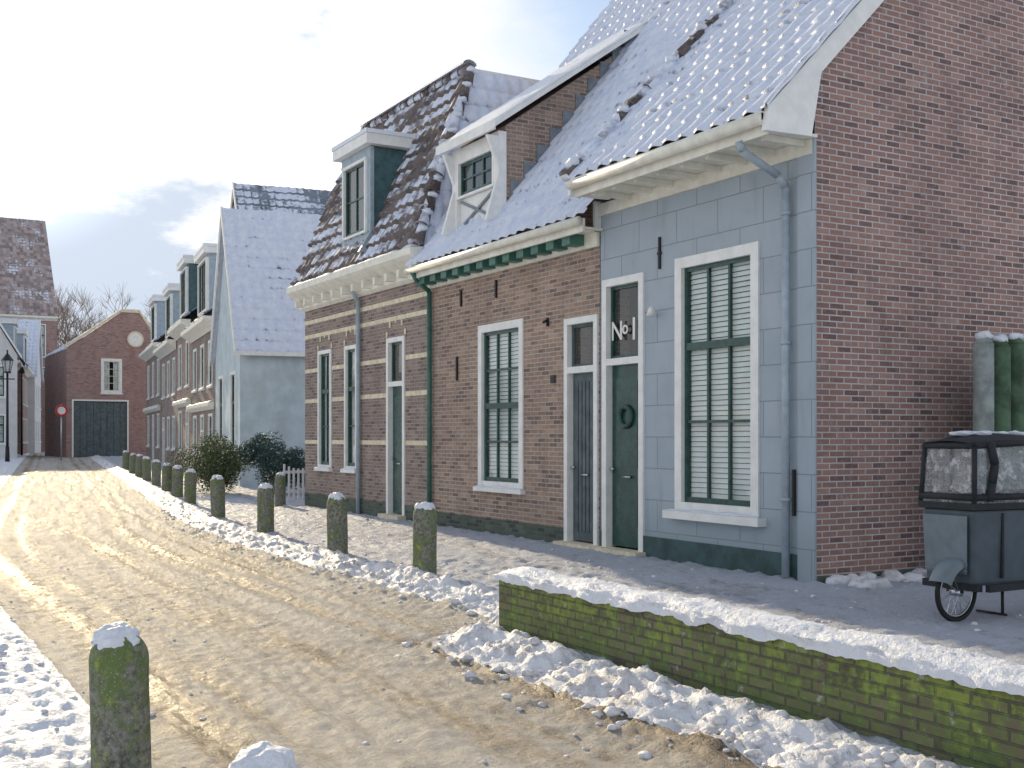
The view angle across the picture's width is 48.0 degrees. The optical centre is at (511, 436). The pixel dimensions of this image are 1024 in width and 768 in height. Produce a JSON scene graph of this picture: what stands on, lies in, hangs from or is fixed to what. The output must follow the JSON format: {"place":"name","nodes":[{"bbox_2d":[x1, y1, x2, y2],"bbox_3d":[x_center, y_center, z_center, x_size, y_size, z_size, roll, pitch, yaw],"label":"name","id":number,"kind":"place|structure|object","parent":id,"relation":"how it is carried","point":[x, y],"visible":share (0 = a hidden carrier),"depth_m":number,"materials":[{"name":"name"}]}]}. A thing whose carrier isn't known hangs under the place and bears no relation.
{"place":"outdoors","nodes":[
{"label":"outdoors","id":0,"kind":"place"},
{"bbox_2d":[0,453,90,767],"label":"snowy verge","id":1,"kind":"structure","parent":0,"point":[30,737],"depth_m":6.48,"materials":[{"name":"snow"}]},
{"bbox_2d":[0,350,14,461],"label":"street lamp","id":2,"kind":"object","parent":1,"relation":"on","point":[7,357],"visible":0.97,"depth_m":59.36,"materials":[{"name":"black metal"}]},
{"bbox_2d":[89,621,151,767],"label":"bollard","id":3,"kind":"object","parent":1,"relation":"on","point":[120,725],"visible":1,"depth_m":5.25,"materials":[{"name":"stone"}]},
{"bbox_2d":[228,741,297,767],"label":"snow pile","id":4,"kind":"object","parent":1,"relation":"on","point":[264,754],"visible":1,"depth_m":3.46,"materials":[{"name":"snow"}]},
{"bbox_2d":[0,0,610,346],"label":"sky","id":5,"kind":"structure","parent":0,"point":[127,127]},
{"bbox_2d":[331,127,415,151],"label":"dormer roof snow","id":6,"kind":"structure","parent":0,"point":[365,130],"depth_m":22.57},
{"bbox_2d":[0,452,781,767],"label":"road","id":7,"kind":"structure","parent":0,"point":[318,721],"depth_m":8.55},
{"bbox_2d":[0,499,1020,767],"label":"snow clumps","id":8,"kind":"object","parent":7,"relation":"on","point":[868,581],"visible":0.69,"depth_m":7.26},
{"bbox_2d":[90,455,972,767],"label":"snow bank","id":9,"kind":"structure","parent":7,"relation":"on","point":[590,675],"depth_m":7.34,"materials":[{"name":"snow"}]},
{"bbox_2d":[354,59,476,230],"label":"snow","id":10,"kind":"structure","parent":0,"point":[421,227],"depth_m":21.86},
{"bbox_2d":[474,69,539,83],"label":"roof top","id":11,"kind":"structure","parent":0,"point":[500,75],"depth_m":22.23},
{"bbox_2d":[100,456,1023,767],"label":"pavement","id":12,"kind":"structure","parent":0,"point":[904,608],"depth_m":12.31,"materials":[{"name":"snow"}]},
{"bbox_2d":[151,459,160,485],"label":"bollard","id":13,"kind":"object","parent":12,"relation":"on","point":[156,472],"visible":0.94,"depth_m":33.68,"materials":[{"name":"stone"}]},
{"bbox_2d":[162,463,171,491],"bbox_3d":[-9.305,1.107,30.991,0.281,0.838,0.279,0,0,-30],"label":"bollard","id":14,"kind":"object","parent":12,"relation":"on","point":[166,484],"visible":0.97,"depth_m":30.88,"materials":[{"name":"stone"}]},
{"bbox_2d":[172,465,182,497],"bbox_3d":[-8.197,1.100,28.167,0.278,0.836,0.277,0,0,-30],"label":"bollard","id":15,"kind":"object","parent":12,"relation":"on","point":[177,480],"visible":0.97,"depth_m":28.06,"materials":[{"name":"stone"}]},
{"bbox_2d":[184,469,196,503],"bbox_3d":[-7.233,1.129,25.837,0.288,0.839,0.278,0,0,-30],"label":"bollard","id":16,"kind":"object","parent":12,"relation":"on","point":[190,480],"visible":0.96,"depth_m":25.73,"materials":[{"name":"stone"}]},
{"bbox_2d":[165,430,251,492],"bbox_3d":[-7.909,0.689,30.525,2.184,1.776,2.701,0,0,-30],"label":"garden shrub","id":17,"kind":"object","parent":12,"relation":"on","point":[220,456],"visible":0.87,"depth_m":30.28,"materials":[{"name":"green plant"}]},
{"bbox_2d":[210,475,225,517],"bbox_3d":[-5.530,1.127,21.626,0.285,0.832,0.278,0,0,-30],"label":"bollard","id":18,"kind":"object","parent":12,"relation":"on","point":[217,491],"visible":0.98,"depth_m":21.52,"materials":[{"name":"stone"}]},
{"bbox_2d":[257,483,273,532],"bbox_3d":[-3.940,1.149,18.387,0.279,0.835,0.278,0,0,-30],"label":"bollard","id":19,"kind":"object","parent":12,"relation":"on","point":[265,507],"visible":0.98,"depth_m":18.27,"materials":[{"name":"stone"}]},
{"bbox_2d":[237,430,304,494],"bbox_3d":[-6.075,0.696,29.899,1.542,1.790,1.984,0,0,38],"label":"evergreen shrub","id":20,"kind":"object","parent":12,"relation":"on","point":[267,455],"visible":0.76,"depth_m":29.63,"materials":[{"name":"green plant"}]},
{"bbox_2d":[275,472,285,506],"bbox_3d":[-5.187,1.171,25.745,0.247,0.786,0.247,0,0,-30],"label":"bollard","id":21,"kind":"object","parent":12,"relation":"on","point":[280,489],"visible":0.99,"depth_m":25.65,"materials":[{"name":"stone"}]},
{"bbox_2d":[283,464,304,499],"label":"white garden gate","id":22,"kind":"structure","parent":12,"relation":"on","point":[298,491],"depth_m":27.81,"materials":[{"name":"paint"}]},
{"bbox_2d":[327,492,347,553],"bbox_3d":[-2.270,1.134,14.963,0.282,0.837,0.276,0,0,-30],"label":"bollard","id":23,"kind":"object","parent":12,"relation":"on","point":[337,530],"visible":0.96,"depth_m":14.85,"materials":[{"name":"stone"}]},
{"bbox_2d":[305,493,414,520],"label":"plinth","id":24,"kind":"structure","parent":12,"relation":"on","point":[372,508],"depth_m":22.95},
{"bbox_2d":[412,501,436,573],"bbox_3d":[-0.978,1.133,12.823,0.281,0.836,0.277,0,0,-30],"label":"bollard","id":25,"kind":"object","parent":12,"relation":"on","point":[425,536],"visible":0.96,"depth_m":12.71,"materials":[{"name":"stone"}]},
{"bbox_2d":[590,546,645,556],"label":"steps","id":26,"kind":"structure","parent":12,"relation":"on","point":[621,551],"depth_m":15.06,"materials":[{"name":"stone"}]},
{"bbox_2d":[599,530,796,579],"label":"plinth","id":27,"kind":"structure","parent":12,"relation":"on","point":[769,563],"depth_m":13.52,"materials":[{"name":"paint"}]},
{"bbox_2d":[918,430,1023,621],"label":"cargo bike","id":28,"kind":"object","parent":12,"relation":"on","point":[973,540],"visible":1,"depth_m":9.54,"materials":[{"name":"grey metal"}]},
{"bbox_3d":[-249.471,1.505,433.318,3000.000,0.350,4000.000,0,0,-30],"label":"ground","id":29,"kind":"structure","parent":0,"visible":0},
{"bbox_2d":[0,328,16,457],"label":"facade","id":30,"kind":"structure","parent":29,"relation":"on","point":[5,345],"depth_m":66.43,"materials":[{"name":"paint"}]},
{"bbox_2d":[17,370,20,453],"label":"side walls","id":31,"kind":"structure","parent":29,"relation":"on","point":[19,413],"depth_m":78.68,"materials":[{"name":"grey brick"}]},
{"bbox_2d":[22,374,26,453],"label":"facade","id":32,"kind":"structure","parent":29,"relation":"on","point":[24,376],"depth_m":83.51,"materials":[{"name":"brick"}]},
{"bbox_2d":[22,335,26,442],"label":"frames","id":33,"kind":"structure","parent":32,"relation":"attached to","point":[24,337],"depth_m":82.02,"materials":[{"name":"white paint"}]},
{"bbox_2d":[27,377,34,453],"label":"side walls","id":34,"kind":"structure","parent":29,"relation":"on","point":[31,414],"depth_m":87.47,"materials":[{"name":"paint"}]},
{"bbox_2d":[17,319,42,380],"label":"roof","id":35,"kind":"structure","parent":34,"relation":"on","point":[32,328],"depth_m":89.96,"materials":[{"name":"tile"}]},
{"bbox_2d":[35,351,40,452],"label":"facade","id":36,"kind":"structure","parent":29,"relation":"on","point":[37,418],"depth_m":91.91,"materials":[{"name":"paint"}]},
{"bbox_2d":[41,375,44,451],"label":"side walls","id":37,"kind":"structure","parent":29,"relation":"on","point":[43,416],"depth_m":96.33,"materials":[{"name":"red brick"}]},
{"bbox_2d":[43,309,150,457],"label":"brick warehouse","id":38,"kind":"structure","parent":29,"relation":"on","point":[95,380],"depth_m":71.25,"materials":[{"name":"red brick"}]},
{"bbox_2d":[74,402,126,456],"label":"garage doors","id":39,"kind":"structure","parent":38,"relation":"in","point":[83,411],"depth_m":70.86,"materials":[{"name":"grey wood"}]},
{"bbox_2d":[54,281,151,352],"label":"distant trees","id":40,"kind":"object","parent":29,"relation":"on","point":[64,311],"visible":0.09,"depth_m":131.94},
{"bbox_2d":[146,355,160,461],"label":"facade","id":41,"kind":"structure","parent":29,"relation":"on","point":[155,400],"depth_m":61.58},
{"bbox_2d":[147,303,158,446],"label":"frames","id":42,"kind":"structure","parent":41,"relation":"attached to","point":[155,320],"depth_m":61.91,"materials":[{"name":"white paint"}]},
{"bbox_2d":[161,342,176,465],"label":"facade","id":43,"kind":"structure","parent":29,"relation":"on","point":[168,409],"depth_m":53.47,"materials":[{"name":"brick"}]},
{"bbox_2d":[153,339,175,358],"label":"cornice","id":44,"kind":"structure","parent":43,"relation":"attached to","point":[165,348],"depth_m":53.02,"materials":[{"name":"beige paint"}]},
{"bbox_2d":[162,293,174,449],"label":"frames","id":45,"kind":"structure","parent":43,"relation":"attached to","point":[170,295],"depth_m":52.62,"materials":[{"name":"white paint"}]},
{"bbox_2d":[177,322,191,468],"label":"facade","id":46,"kind":"structure","parent":29,"relation":"on","point":[184,393],"depth_m":47.95,"materials":[{"name":"brick"}]},
{"bbox_2d":[167,319,190,340],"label":"cornice","id":47,"kind":"structure","parent":46,"relation":"attached to","point":[174,331],"depth_m":47.55,"materials":[{"name":"beige paint"}]},
{"bbox_2d":[178,266,188,449],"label":"frames","id":48,"kind":"structure","parent":46,"relation":"attached to","point":[185,269],"depth_m":48.66,"materials":[{"name":"white paint"}]},
{"bbox_2d":[192,331,214,473],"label":"facade","id":49,"kind":"structure","parent":29,"relation":"on","point":[205,394],"depth_m":41.78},
{"bbox_2d":[181,315,211,342],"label":"cornice","id":50,"kind":"structure","parent":49,"relation":"attached to","point":[198,328],"depth_m":41.40,"materials":[{"name":"beige paint"}]},
{"bbox_2d":[193,257,212,452],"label":"frames","id":51,"kind":"structure","parent":49,"relation":"attached to","point":[206,260],"depth_m":41.85,"materials":[{"name":"white paint"}]},
{"bbox_2d":[194,262,211,448],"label":"sashes","id":52,"kind":"object","parent":51,"relation":"attached to","point":[202,348],"visible":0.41,"depth_m":42.54,"materials":[{"name":"green paint"}]},
{"bbox_2d":[215,256,239,485],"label":"facade","id":53,"kind":"structure","parent":29,"relation":"on","point":[227,361],"depth_m":36.81,"materials":[{"name":"paint"}]},
{"bbox_2d":[218,371,235,449],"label":"frames","id":54,"kind":"structure","parent":53,"relation":"attached to","point":[231,374],"depth_m":35.67,"materials":[{"name":"white paint"}]},
{"bbox_2d":[240,355,304,486],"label":"side walls","id":55,"kind":"structure","parent":29,"relation":"on","point":[272,393],"depth_m":34.37,"materials":[{"name":"paint"}]},
{"bbox_2d":[211,207,320,362],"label":"roof","id":56,"kind":"structure","parent":55,"relation":"on","point":[266,251],"depth_m":35.65,"materials":[{"name":"tile"}]},
{"bbox_2d":[209,206,304,366],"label":"bargeboards","id":57,"kind":"object","parent":56,"relation":"attached to","point":[264,353],"visible":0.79,"depth_m":35.23,"materials":[{"name":"white paint"}]},
{"bbox_2d":[305,282,427,513],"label":"facade","id":58,"kind":"structure","parent":29,"relation":"on","point":[373,338],"depth_m":22.54,"materials":[{"name":"brick"}]},
{"bbox_2d":[317,156,366,468],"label":"frames","id":59,"kind":"structure","parent":58,"relation":"attached to","point":[345,238],"depth_m":23.69,"materials":[{"name":"white paint"}]},
{"bbox_2d":[325,352,354,462],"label":"curtains","id":60,"kind":"object","parent":59,"relation":"attached to","point":[353,408],"visible":0.21,"depth_m":23.69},
{"bbox_2d":[321,162,363,465],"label":"sashes","id":61,"kind":"object","parent":59,"relation":"attached to","point":[350,388],"visible":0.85,"depth_m":23.67,"materials":[{"name":"green paint"}]},
{"bbox_2d":[350,291,359,513],"bbox_3d":[-3.123,-0.672,22.918,0.212,4.504,0.089,0,0,-30],"label":"downpipe","id":62,"kind":"object","parent":58,"relation":"attached to","point":[355,297],"visible":0.8,"depth_m":22.91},
{"bbox_2d":[287,246,428,311],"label":"cornice","id":63,"kind":"structure","parent":58,"relation":"attached to","point":[381,273],"depth_m":22.58,"materials":[{"name":"beige paint"}]},
{"bbox_2d":[305,291,426,444],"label":"stone bands","id":64,"kind":"object","parent":58,"relation":"attached to","point":[383,360],"visible":0.96,"depth_m":22.48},
{"bbox_2d":[386,335,404,515],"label":"door frames","id":65,"kind":"structure","parent":58,"relation":"attached to","point":[390,384],"depth_m":21.80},
{"bbox_2d":[392,342,401,513],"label":"doors","id":66,"kind":"structure","parent":65,"relation":"attached to","point":[397,448],"depth_m":21.64,"materials":[{"name":"green paint"}]},
{"bbox_2d":[396,260,430,379],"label":"side walls","id":67,"kind":"structure","parent":29,"relation":"on","point":[398,361],"depth_m":26.97,"materials":[{"name":"brick"}]},
{"bbox_2d":[290,76,459,285],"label":"roof","id":68,"kind":"structure","parent":67,"relation":"attached to","point":[424,119],"depth_m":22.50,"materials":[{"name":"tile"}]},
{"bbox_2d":[324,166,363,462],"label":"rooms","id":69,"kind":"object","parent":68,"relation":"attached to","point":[352,206],"visible":0.12,"depth_m":23.37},
{"bbox_2d":[342,145,373,251],"bbox_3d":[-3.208,-4.645,23.048,0.318,2.090,1.510,0,0,-30],"label":"dormer front","id":70,"kind":"object","parent":68,"relation":"attached to","point":[368,152],"visible":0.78,"depth_m":22.48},
{"bbox_2d":[333,132,413,162],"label":"dormer boards","id":71,"kind":"object","parent":70,"relation":"attached to","point":[355,146],"visible":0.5,"depth_m":22.61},
{"bbox_2d":[374,147,406,225],"bbox_3d":[-2.384,-4.640,23.522,1.580,2.080,1.450,0,0,-30],"label":"dormer cheek","id":72,"kind":"object","parent":68,"relation":"attached to","point":[388,163],"visible":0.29,"depth_m":22.60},
{"bbox_2d":[357,63,474,246],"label":"hip ridge tiles","id":73,"kind":"object","parent":68,"relation":"on","point":[417,236],"visible":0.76,"depth_m":21.19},
{"bbox_2d":[418,72,536,244],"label":"roof side","id":74,"kind":"structure","parent":68,"relation":"attached to","point":[489,93],"depth_m":21.75,"materials":[{"name":"tile"}]},
{"bbox_2d":[404,0,814,548],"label":"brick cottage","id":75,"kind":"structure","parent":29,"relation":"on","point":[509,274],"depth_m":18.10,"materials":[{"name":"brown brick"}]},
{"bbox_2d":[572,322,592,541],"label":"doors","id":76,"kind":"structure","parent":75,"relation":"in","point":[582,382],"depth_m":16.16,"materials":[{"name":"grey wood"}]},
{"bbox_2d":[601,159,796,554],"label":"facade","id":77,"kind":"structure","parent":29,"relation":"on","point":[740,210],"depth_m":13.69,"materials":[{"name":"paint"}]},
{"bbox_2d":[602,272,644,551],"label":"door frames","id":78,"kind":"structure","parent":77,"relation":"attached to","point":[608,362],"depth_m":15.50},
{"bbox_2d":[611,282,637,548],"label":"doors","id":79,"kind":"structure","parent":78,"relation":"attached to","point":[624,463],"depth_m":15.29,"materials":[{"name":"green paint"}]},
{"bbox_2d":[617,404,633,428],"bbox_3d":[1.500,-0.270,15.212,0.061,0.329,0.329,0,0,-30],"label":"wreath","id":80,"kind":"object","parent":79,"relation":"attached to","point":[628,408],"visible":1,"depth_m":15.17,"materials":[{"name":"green plant"}]},
{"bbox_2d":[570,111,816,216],"bbox_3d":[1.875,-3.165,13.697,0.797,0.330,4.070,0,0,-30],"label":"eave","id":81,"kind":"object","parent":77,"relation":"attached to","point":[708,164],"visible":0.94,"depth_m":13.35,"materials":[{"name":"beige paint"}]},
{"bbox_2d":[566,112,762,189],"bbox_3d":[1.646,-3.250,13.294,0.126,0.126,3.600,0,0,-30],"label":"gutter","id":82,"kind":"object","parent":81,"relation":"attached to","point":[721,132],"visible":1,"depth_m":12.96,"materials":[{"name":"beige paint"}]},
{"bbox_2d":[662,510,765,526],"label":"sills","id":83,"kind":"structure","parent":77,"relation":"attached to","point":[727,519],"depth_m":13.38,"materials":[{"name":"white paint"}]},
{"bbox_2d":[663,509,762,517],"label":"ledge snow","id":84,"kind":"structure","parent":83,"relation":"on","point":[721,513],"depth_m":13.38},
{"bbox_2d":[674,241,759,516],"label":"frames","id":85,"kind":"structure","parent":77,"relation":"attached to","point":[752,250],"depth_m":13.52,"materials":[{"name":"white paint"}]},
{"bbox_2d":[685,256,749,506],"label":"sashes","id":86,"kind":"object","parent":85,"relation":"attached to","point":[730,342],"visible":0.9,"depth_m":13.75,"materials":[{"name":"green paint"}]},
{"bbox_2d":[691,261,749,500],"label":"blinds","id":87,"kind":"object","parent":85,"relation":"attached to","point":[698,460],"visible":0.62,"depth_m":13.66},
{"bbox_2d":[657,237,795,515],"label":"wall anchors","id":88,"kind":"structure","parent":77,"relation":"attached to","point":[659,252],"depth_m":12.38,"materials":[{"name":"black metal"}]},
{"bbox_2d":[735,140,790,578],"bbox_3d":[2.685,-0.778,12.288,0.757,4.716,0.112,0,0,-30],"label":"downpipe","id":89,"kind":"object","parent":77,"relation":"attached to","point":[785,214],"visible":0.94,"depth_m":12.41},
{"bbox_2d":[499,580,1023,767],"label":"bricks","id":90,"kind":"object","parent":29,"relation":"on","point":[948,720],"visible":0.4,"depth_m":6.21,"materials":[{"name":"brick"}]},
{"bbox_2d":[493,566,1023,695],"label":"snow on wall","id":91,"kind":"structure","parent":90,"relation":"on","point":[961,666],"depth_m":6.26,"materials":[{"name":"snow"}]},
{"bbox_2d":[815,0,1023,575],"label":"gable wall","id":92,"kind":"structure","parent":29,"relation":"on","point":[919,122],"depth_m":12.89,"materials":[{"name":"brick"}]},
{"bbox_2d":[630,263,749,495],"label":"rooms","id":93,"kind":"object","parent":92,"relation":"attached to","point":[633,313],"visible":0.06,"depth_m":14.38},
{"bbox_2d":[568,0,883,231],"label":"bargeboard","id":94,"kind":"object","parent":92,"relation":"attached to","point":[790,109],"visible":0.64,"depth_m":11.99,"materials":[{"name":"white paint"}]},
{"bbox_2d":[564,0,852,178],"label":"roof","id":95,"kind":"structure","parent":94,"relation":"attached to","point":[739,59],"depth_m":13.74,"materials":[{"name":"tile"}]},
{"bbox_2d":[559,0,733,181],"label":"verge tiles","id":96,"kind":"object","parent":95,"relation":"on","point":[600,135],"visible":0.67,"depth_m":15.49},
{"bbox_2d":[565,8,722,164],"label":"snow","id":97,"kind":"structure","parent":96,"relation":"attached to","point":[623,108],"depth_m":15.56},
{"bbox_2d":[761,0,859,105],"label":"verge snow","id":98,"kind":"structure","parent":95,"relation":"attached to","point":[812,50],"depth_m":11.98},
{"bbox_2d":[797,138,816,581],"bbox_3d":[3.144,-0.740,12.259,0.033,4.880,0.250,0,0,-30],"label":"corner pilaster","id":99,"kind":"object","parent":92,"relation":"attached to","point":[806,368],"visible":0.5,"depth_m":12.23,"materials":[{"name":"paint"}]},
{"bbox_2d":[973,331,1023,489],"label":"palisade fence","id":100,"kind":"object","parent":29,"relation":"on","point":[998,382],"visible":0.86,"depth_m":12.41,"materials":[{"name":"green wood"}]},
{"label":"side walls","id":101,"kind":"object","parent":29,"relation":"on","visible":0},
{"bbox_2d":[0,217,57,316],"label":"roof","id":102,"kind":"structure","parent":101,"relation":"on","point":[26,283],"depth_m":110.80,"materials":[{"name":"tile"}]},
{"bbox_2d":[41,321,56,366],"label":"facade","id":103,"kind":"structure","parent":101,"relation":"attached to","point":[51,336],"depth_m":108.73,"materials":[{"name":"red brick"}]},
{"bbox_2d":[0,314,57,320],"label":"cornice","id":104,"kind":"structure","parent":103,"relation":"attached to","point":[42,318],"depth_m":107.53,"materials":[{"name":"beige paint"}]},
{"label":"side walls","id":105,"kind":"object","parent":29,"relation":"on","visible":0},
{"bbox_2d":[182,307,212,330],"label":"roof","id":106,"kind":"structure","parent":105,"relation":"on","point":[206,312],"depth_m":39.96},
{"bbox_2d":[206,253,216,315],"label":"dormer","id":107,"kind":"object","parent":106,"relation":"attached to","point":[212,262],"visible":0.14,"depth_m":40.64,"materials":[{"name":"white paint"}]},
{"bbox_2d":[232,183,330,214],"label":"roof","id":108,"kind":"structure","parent":105,"relation":"on","point":[282,199],"depth_m":44.91,"materials":[{"name":"grey tile"}]},
{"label":"side walls","id":109,"kind":"object","parent":29,"relation":"on","visible":0},
{"bbox_2d":[168,307,196,329],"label":"roof","id":110,"kind":"structure","parent":109,"relation":"on","point":[184,316],"depth_m":45.67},
{"bbox_2d":[184,263,198,321],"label":"dormer","id":111,"kind":"object","parent":110,"relation":"attached to","point":[192,288],"visible":0.07,"depth_m":46.74,"materials":[{"name":"green paint"}]},
{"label":"side walls","id":112,"kind":"object","parent":29,"relation":"on","visible":0},
{"bbox_2d":[139,333,164,353],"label":"roof","id":113,"kind":"structure","parent":112,"relation":"on","point":[161,336],"depth_m":58.23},
{"bbox_2d":[156,301,165,342],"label":"dormer","id":114,"kind":"object","parent":113,"relation":"on","point":[160,318],"visible":0.07,"depth_m":60.44,"materials":[{"name":"blue paint"}]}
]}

